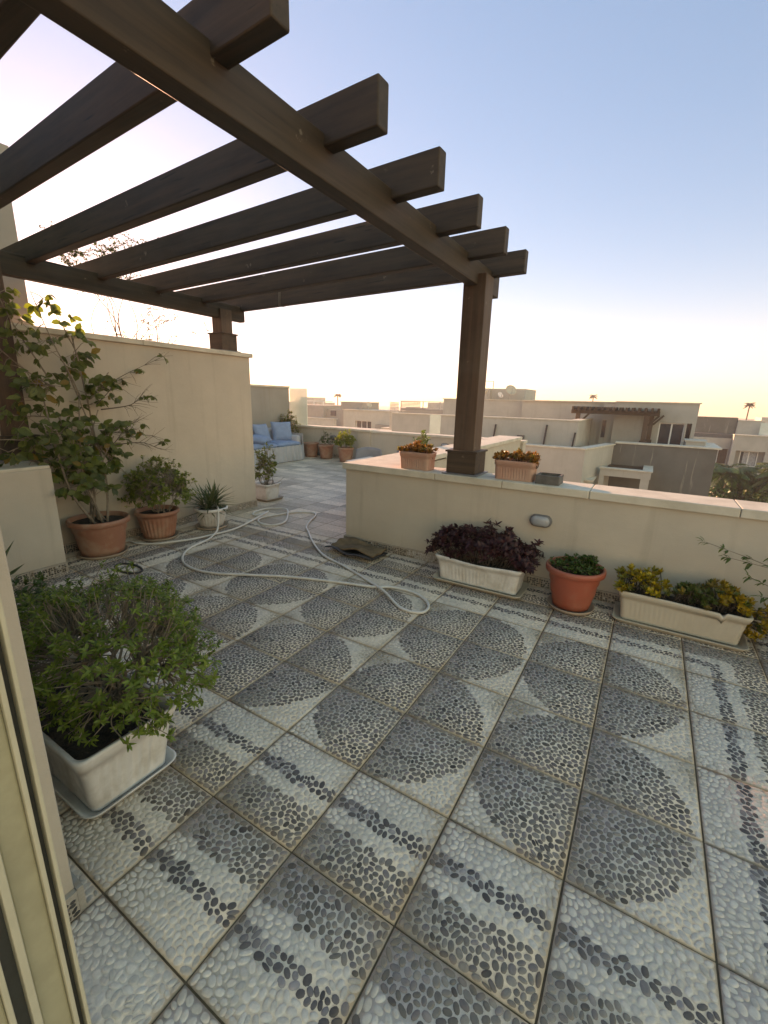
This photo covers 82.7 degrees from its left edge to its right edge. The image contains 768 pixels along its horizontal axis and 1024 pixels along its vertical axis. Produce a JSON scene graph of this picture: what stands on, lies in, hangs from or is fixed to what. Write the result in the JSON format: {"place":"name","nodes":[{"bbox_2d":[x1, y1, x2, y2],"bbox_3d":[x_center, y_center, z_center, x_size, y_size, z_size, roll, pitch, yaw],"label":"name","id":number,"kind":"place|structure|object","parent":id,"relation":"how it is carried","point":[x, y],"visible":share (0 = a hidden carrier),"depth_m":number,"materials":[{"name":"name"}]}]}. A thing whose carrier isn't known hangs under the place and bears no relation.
{"place":"outdoors","nodes":[
{"label":"outdoors","id":0,"kind":"place"},
{"bbox_2d":[39,221,209,343],"bbox_3d":[-3.171,-1.832,5.908,0.703,3.561,2.189,12,18,34],"label":"tree","id":1,"kind":"object","parent":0,"point":[76,251],"visible":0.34,"depth_m":5.33,"materials":[{"name":"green plant"}]},
{"bbox_2d":[226,454,352,538],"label":"terrace floor","id":2,"kind":"structure","parent":0,"point":[327,529],"depth_m":6.94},
{"bbox_2d":[0,323,256,553],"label":"terrace wall","id":3,"kind":"structure","parent":2,"relation":"on","point":[201,411],"depth_m":5.01,"materials":[{"name":"paint"}]},
{"bbox_2d":[254,442,283,501],"bbox_3d":[-1.790,-0.622,6.675,0.520,0.899,0.488,10,17,30],"label":"potted shrub","id":4,"kind":"object","parent":2,"relation":"on","point":[267,489],"visible":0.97,"depth_m":6.68,"materials":[{"name":"green plant"}]},
{"bbox_2d":[250,384,289,427],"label":"terrace wall","id":5,"kind":"structure","parent":2,"relation":"on","point":[269,403],"depth_m":11.66,"materials":[{"name":"paint"}]},
{"bbox_2d":[253,428,304,466],"bbox_3d":[-2.879,-1.634,10.702,0.966,0.768,1.979,10,17,30],"label":"sofa","id":6,"kind":"object","parent":2,"relation":"on","point":[288,450],"visible":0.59,"depth_m":10.76,"materials":[{"name":"grey fabric"}]},
{"bbox_2d":[252,424,270,437],"bbox_3d":[-3.005,-1.936,10.720,0.236,0.440,0.505,9,16,26],"label":"cushion","id":7,"kind":"object","parent":6,"relation":"on","point":[261,429],"visible":0.66,"depth_m":10.62,"materials":[{"name":"blue fabric"}]},
{"bbox_2d":[253,434,271,444],"bbox_3d":[-2.959,-1.703,10.267,0.497,0.235,0.600,2,14,2],"label":"cushion","id":8,"kind":"object","parent":6,"relation":"on","point":[260,439],"visible":0.66,"depth_m":10.04,"materials":[{"name":"blue fabric"}]},
{"bbox_2d":[270,422,291,439],"bbox_3d":[-2.607,-2.052,11.130,0.521,0.488,0.293,-7,17,-29],"label":"cushion","id":9,"kind":"object","parent":6,"relation":"on","point":[281,430],"visible":0.94,"depth_m":11.04,"materials":[{"name":"blue fabric"}]},
{"bbox_2d":[279,409,301,432],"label":"potted shrub","id":10,"kind":"object","parent":2,"relation":"on","point":[291,420],"visible":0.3,"depth_m":11.89,"materials":[{"name":"green plant"}]},
{"bbox_2d":[303,442,318,456],"bbox_3d":[-1.984,-1.705,11.884,0.446,0.380,0.446,10,17,30],"label":"flower pot","id":11,"kind":"object","parent":2,"relation":"on","point":[310,449],"visible":0.94,"depth_m":11.74,"materials":[{"name":"ceramic"}]},
{"bbox_2d":[318,429,333,458],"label":"potted plant","id":12,"kind":"object","parent":2,"relation":"on","point":[325,450],"visible":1,"depth_m":11.47,"materials":[{"name":"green plant"}]},
{"bbox_2d":[334,429,355,461],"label":"potted plant","id":13,"kind":"object","parent":2,"relation":"on","point":[345,453],"visible":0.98,"depth_m":10.93,"materials":[{"name":"green plant"}]},
{"bbox_2d":[345,456,371,461],"bbox_3d":[-0.081,-0.376,6.248,0.713,0.720,0.630,10,17,30],"label":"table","id":14,"kind":"object","parent":2,"relation":"on","point":[358,459],"visible":0.11,"depth_m":6.33,"materials":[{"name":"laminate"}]},
{"bbox_2d":[355,447,381,458],"bbox_3d":[-0.253,-0.602,6.952,0.475,0.802,0.573,1,14,-1],"label":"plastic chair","id":15,"kind":"object","parent":2,"relation":"on","point":[362,452],"visible":0.25,"depth_m":7.10,"materials":[{"name":"white plastic"}]},
{"bbox_2d":[412,430,430,444],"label":"potted shrub","id":16,"kind":"object","parent":2,"relation":"on","point":[423,437],"visible":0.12,"depth_m":6.90,"materials":[{"name":"green plant"}]},
{"bbox_2d":[289,397,334,409],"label":"house","id":17,"kind":"structure","parent":0,"point":[312,400],"depth_m":91.04,"materials":[{"name":"beige paint"}]},
{"bbox_2d":[307,400,340,425],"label":"house","id":18,"kind":"structure","parent":0,"point":[324,415],"depth_m":51.33,"materials":[{"name":"stone"}]},
{"bbox_2d":[334,426,391,430],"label":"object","id":19,"kind":"structure","parent":0,"point":[367,428],"depth_m":27.12,"materials":[{"name":"stone"}]},
{"bbox_2d":[340,401,406,428],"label":"house","id":20,"kind":"structure","parent":0,"point":[357,414],"depth_m":40.28,"materials":[{"name":"stone"}]},
{"bbox_2d":[357,421,370,427],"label":"window","id":21,"kind":"structure","parent":20,"relation":"in","point":[360,424],"depth_m":40.25,"materials":[{"name":"grey glass"}]},
{"bbox_2d":[0,0,767,418],"label":"sky","id":22,"kind":"structure","parent":0,"point":[622,145],"materials":[{"name":"blue"}]},
{"bbox_2d":[13,457,767,1023],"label":"terrace floor","id":23,"kind":"structure","parent":0,"point":[365,805],"depth_m":1.68,"materials":[{"name":"stone"}]},
{"bbox_2d":[5,542,23,574],"bbox_3d":[-2.680,0.488,2.879,0.498,0.606,0.450,10,17,30],"label":"potted aloe","id":24,"kind":"object","parent":23,"relation":"on","point":[14,570],"visible":0.02,"depth_m":2.89,"materials":[{"name":"plant"}]},
{"bbox_2d":[11,571,74,657],"bbox_3d":[-2.024,0.618,2.393,0.852,0.629,0.572,10,17,30],"label":"potted shrub","id":25,"kind":"object","parent":23,"relation":"on","point":[38,581],"visible":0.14,"depth_m":2.34,"materials":[{"name":"green plant"}]},
{"bbox_2d":[0,595,91,1023],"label":"sliding door","id":26,"kind":"structure","parent":23,"relation":"on","point":[41,981],"depth_m":0.90,"materials":[{"name":"beige metal"}]},
{"bbox_2d":[0,287,172,559],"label":"potted tree","id":27,"kind":"object","parent":23,"relation":"on","point":[98,534],"visible":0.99,"depth_m":3.88,"materials":[{"name":"green plant"}]},
{"bbox_2d":[15,560,223,818],"bbox_3d":[-1.173,0.656,1.895,1.133,0.846,0.788,10,17,30],"label":"potted shrub","id":28,"kind":"object","parent":23,"relation":"on","point":[105,723],"visible":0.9,"depth_m":1.69,"materials":[{"name":"green plant"}]},
{"bbox_2d":[114,563,142,573],"bbox_3d":[-2.333,0.514,3.982,0.359,0.020,0.170,10,17,30],"label":"hose ring","id":29,"kind":"object","parent":23,"relation":"on","point":[141,568],"visible":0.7,"depth_m":3.96,"materials":[{"name":"black rubber"}]},
{"bbox_2d":[117,455,197,541],"bbox_3d":[-2.463,-0.166,4.774,0.761,0.934,0.806,10,17,30],"label":"potted shrub","id":30,"kind":"object","parent":23,"relation":"on","point":[157,522],"visible":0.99,"depth_m":4.68,"materials":[{"name":"green plant"}]},
{"bbox_2d":[180,479,238,530],"bbox_3d":[-2.100,-0.100,5.248,0.770,0.587,0.683,-8,17,-34],"label":"potted yucca","id":31,"kind":"object","parent":23,"relation":"on","point":[206,513],"visible":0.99,"depth_m":5.21,"materials":[{"name":"white plastic"}]},
{"bbox_2d":[126,506,429,613],"bbox_3d":[-0.824,0.240,4.678,3.487,0.273,2.222,10,17,30],"label":"garden hose","id":32,"kind":"object","parent":23,"relation":"on","point":[395,603],"visible":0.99,"depth_m":4.01,"materials":[{"name":"rubber"}]},
{"bbox_2d":[325,537,387,560],"bbox_3d":[-0.289,0.376,4.520,0.611,0.099,0.311,12,18,35],"label":"doormat","id":33,"kind":"object","parent":23,"relation":"on","point":[351,546],"visible":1,"depth_m":4.48,"materials":[{"name":"brown fabric"}]},
{"bbox_2d":[424,518,544,599],"bbox_3d":[0.847,0.343,3.812,1.039,0.590,0.479,10,17,30],"label":"potted shrub","id":34,"kind":"object","parent":23,"relation":"on","point":[501,565],"visible":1,"depth_m":3.71,"materials":[{"name":"purple plant"}]},
{"bbox_2d":[546,552,606,615],"bbox_3d":[1.484,0.536,3.412,0.436,0.447,0.436,10,17,30],"label":"potted parsley","id":35,"kind":"object","parent":23,"relation":"on","point":[575,582],"visible":1,"depth_m":3.31,"materials":[{"name":"orange ceramic"}]},
{"bbox_2d":[612,563,767,651],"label":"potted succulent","id":36,"kind":"object","parent":23,"relation":"on","point":[687,610],"visible":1,"depth_m":3.03,"materials":[{"name":"cream plastic"},{"name":"leaf"},{"name":"soil"}]},
{"bbox_2d":[697,536,767,602],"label":"potted shrub","id":37,"kind":"object","parent":23,"relation":"on","point":[747,567],"visible":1,"depth_m":2.83,"materials":[{"name":"green plant"}]},
{"bbox_2d":[406,402,442,413],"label":"house","id":38,"kind":"structure","parent":0,"point":[433,406],"depth_m":78.88,"materials":[{"name":"beige paint"}]},
{"bbox_2d":[429,414,440,433],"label":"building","id":39,"kind":"structure","parent":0,"point":[435,424],"depth_m":16.40,"materials":[{"name":"beige paint"}]},
{"bbox_2d":[535,472,563,485],"bbox_3d":[1.415,-0.285,3.730,0.195,0.074,0.200,10,17,30],"label":"stone tray","id":40,"kind":"object","parent":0,"point":[553,479],"visible":1,"depth_m":3.66,"materials":[{"name":"grey stone"}]},
{"bbox_2d":[392,388,721,496],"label":"house","id":41,"kind":"structure","parent":0,"point":[673,456],"depth_m":18.28,"materials":[{"name":"paint"}]},
{"bbox_2d":[506,385,515,399],"bbox_3d":[6.915,-6.488,23.777,0.512,0.840,0.456,10,17,30],"label":"satellite dish","id":42,"kind":"object","parent":41,"relation":"on","point":[510,389],"visible":0.97,"depth_m":23.78,"materials":[{"name":"beige paint"}]},
{"bbox_2d":[600,420,606,436],"bbox_3d":[10.497,-3.980,20.855,0.160,0.800,0.028,10,17,30],"label":"slot window","id":43,"kind":"structure","parent":41,"relation":"in","point":[604,421],"depth_m":20.84,"materials":[{"name":"glass"}]},
{"bbox_2d":[571,406,663,442],"bbox_3d":[10.358,-3.380,19.681,3.650,2.620,1.730,10,17,30],"label":"pergola","id":44,"kind":"object","parent":41,"relation":"on","point":[589,410],"visible":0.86,"depth_m":19.00,"materials":[{"name":"brown wood"}]},
{"bbox_2d":[656,423,684,444],"bbox_3d":[12.724,-2.990,19.521,0.970,1.960,0.060,10,17,30],"label":"window","id":45,"kind":"structure","parent":41,"relation":"in","point":[668,433],"depth_m":19.38,"materials":[{"name":"black glass"}]},
{"bbox_2d":[683,424,691,444],"bbox_3d":[13.389,-2.942,19.401,0.180,1.960,0.030,10,17,30],"label":"side window","id":46,"kind":"structure","parent":41,"relation":"in","point":[688,428],"depth_m":19.23,"materials":[{"name":"black glass"}]},
{"bbox_2d":[379,406,754,419],"bbox_3d":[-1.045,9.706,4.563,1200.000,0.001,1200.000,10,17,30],"label":"ground","id":47,"kind":"structure","parent":0,"point":[384,407],"depth_m":511.49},
{"bbox_2d":[708,485,742,499],"bbox_3d":[23.317,0.775,30.496,2.584,5.510,2.394,-2,15,-14],"label":"tree","id":48,"kind":"object","parent":47,"relation":"on","point":[721,492],"visible":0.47,"depth_m":29.55,"materials":[{"name":"green plant"}]},
{"bbox_2d":[715,477,756,499],"bbox_3d":[25.064,0.346,31.644,3.017,5.850,3.034,-1,15,-8],"label":"tree","id":49,"kind":"object","parent":47,"relation":"on","point":[739,487],"visible":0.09,"depth_m":30.37,"materials":[{"name":"green plant"}]},
{"bbox_2d":[710,463,763,496],"bbox_3d":[23.995,-0.037,31.082,3.784,6.815,3.785,10,17,30],"label":"palm tree","id":50,"kind":"object","parent":47,"relation":"on","point":[741,477],"visible":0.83,"depth_m":29.63,"materials":[{"name":"green plant"}]},
{"bbox_2d":[743,402,754,419],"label":"palm tree","id":51,"kind":"object","parent":47,"relation":"on","point":[749,405],"visible":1,"depth_m":77.07,"materials":[{"name":"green plant"}]},
{"bbox_2d":[735,490,767,502],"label":"tree","id":52,"kind":"object","parent":47,"relation":"on","point":[761,496],"visible":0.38,"depth_m":28.29,"materials":[{"name":"green plant"}]},
{"bbox_2d":[740,475,767,494],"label":"palm tree","id":53,"kind":"object","parent":47,"relation":"on","point":[758,487],"visible":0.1,"depth_m":29.94,"materials":[{"name":"green plant"}]},
{"bbox_2d":[750,462,767,492],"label":"palm tree","id":54,"kind":"object","parent":47,"relation":"on","point":[764,475],"visible":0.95,"depth_m":28.50,"materials":[{"name":"green plant"}]},
{"bbox_2d":[693,416,767,486],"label":"house","id":55,"kind":"structure","parent":0,"point":[735,439],"depth_m":37.24,"materials":[{"name":"paint"}]},
{"bbox_2d":[737,451,758,466],"bbox_3d":[30.334,-4.435,36.368,1.200,1.280,0.060,10,17,30],"label":"window","id":56,"kind":"structure","parent":55,"relation":"in","point":[749,458],"depth_m":36.33,"materials":[{"name":"white glass"}]},
{"bbox_2d":[759,423,767,434],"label":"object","id":57,"kind":"object","parent":55,"relation":"on","point":[763,430],"visible":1,"depth_m":36.25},
{"bbox_2d":[755,417,767,422],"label":"house","id":58,"kind":"structure","parent":0,"point":[761,419],"depth_m":50.13,"materials":[{"name":"beige paint"}]},
{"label":"terrace slab","id":59,"kind":"structure","parent":0,"visible":0},
{"bbox_2d":[0,143,29,324],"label":"stair tower","id":60,"kind":"structure","parent":59,"relation":"on","point":[8,233],"depth_m":4.29,"materials":[{"name":"beige paint"}]},
{"bbox_2d":[0,461,68,586],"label":"terrace wall","id":61,"kind":"structure","parent":59,"relation":"on","point":[30,527],"depth_m":3.62,"materials":[{"name":"paint"}]},
{"bbox_2d":[0,528,86,922],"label":"house wall","id":62,"kind":"structure","parent":59,"relation":"on","point":[74,894],"depth_m":1.19,"materials":[{"name":"paint"}]},
{"bbox_2d":[291,424,527,458],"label":"parapet wall","id":63,"kind":"structure","parent":59,"relation":"on","point":[387,442],"depth_m":11.00,"materials":[{"name":"paint"}]},
{"bbox_2d":[290,388,307,424],"bbox_3d":[-2.429,-2.996,12.401,0.640,1.000,0.014,10,17,30],"label":"glass screen","id":64,"kind":"object","parent":63,"relation":"on","point":[298,402],"visible":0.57,"depth_m":12.37,"materials":[{"name":"clear glass"}]},
{"bbox_2d":[345,435,521,534],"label":"parapet wall","id":65,"kind":"structure","parent":59,"relation":"on","point":[499,443],"depth_m":7.46,"materials":[{"name":"stone"}]},
{"bbox_2d":[342,459,767,638],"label":"parapet wall","id":66,"kind":"structure","parent":59,"relation":"on","point":[394,508],"depth_m":3.56,"materials":[{"name":"paint"}]},
{"bbox_2d":[0,0,528,476],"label":"pergola","id":67,"kind":"object","parent":66,"relation":"on","point":[192,54],"visible":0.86,"depth_m":2.52,"materials":[{"name":"brown wood"}]},
{"bbox_2d":[397,440,438,470],"bbox_3d":[0.337,-0.572,4.323,0.408,0.283,0.246,10,17,30],"label":"potted succulent","id":68,"kind":"object","parent":66,"relation":"on","point":[415,455],"visible":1,"depth_m":4.27,"materials":[{"name":"beige plastic"}]},
{"bbox_2d":[492,448,540,481],"bbox_3d":[1.172,-0.429,3.855,0.423,0.282,0.234,10,17,30],"label":"potted succulent","id":69,"kind":"object","parent":66,"relation":"on","point":[523,467],"visible":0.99,"depth_m":3.80,"materials":[{"name":"beige plastic"}]},
{"bbox_2d":[529,514,551,527],"bbox_3d":[1.320,0.079,3.686,0.185,0.105,0.060,10,17,30],"label":"wall lamp","id":70,"kind":"object","parent":66,"relation":"attached to","point":[540,520],"visible":1,"depth_m":3.67,"materials":[{"name":"grey metal"}]},
{"bbox_3d":[3.475,-2.143,31.658,8.450,9.600,5.500,10,17,30],"label":"house","id":71,"kind":"object","parent":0,"visible":0},
{"bbox_2d":[389,401,442,428],"bbox_3d":[2.511,-5.859,30.153,4.565,3.500,0.700,10,17,30],"label":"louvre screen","id":72,"kind":"object","parent":71,"relation":"on","point":[418,410],"visible":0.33,"depth_m":30.03,"materials":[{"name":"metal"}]}
]}

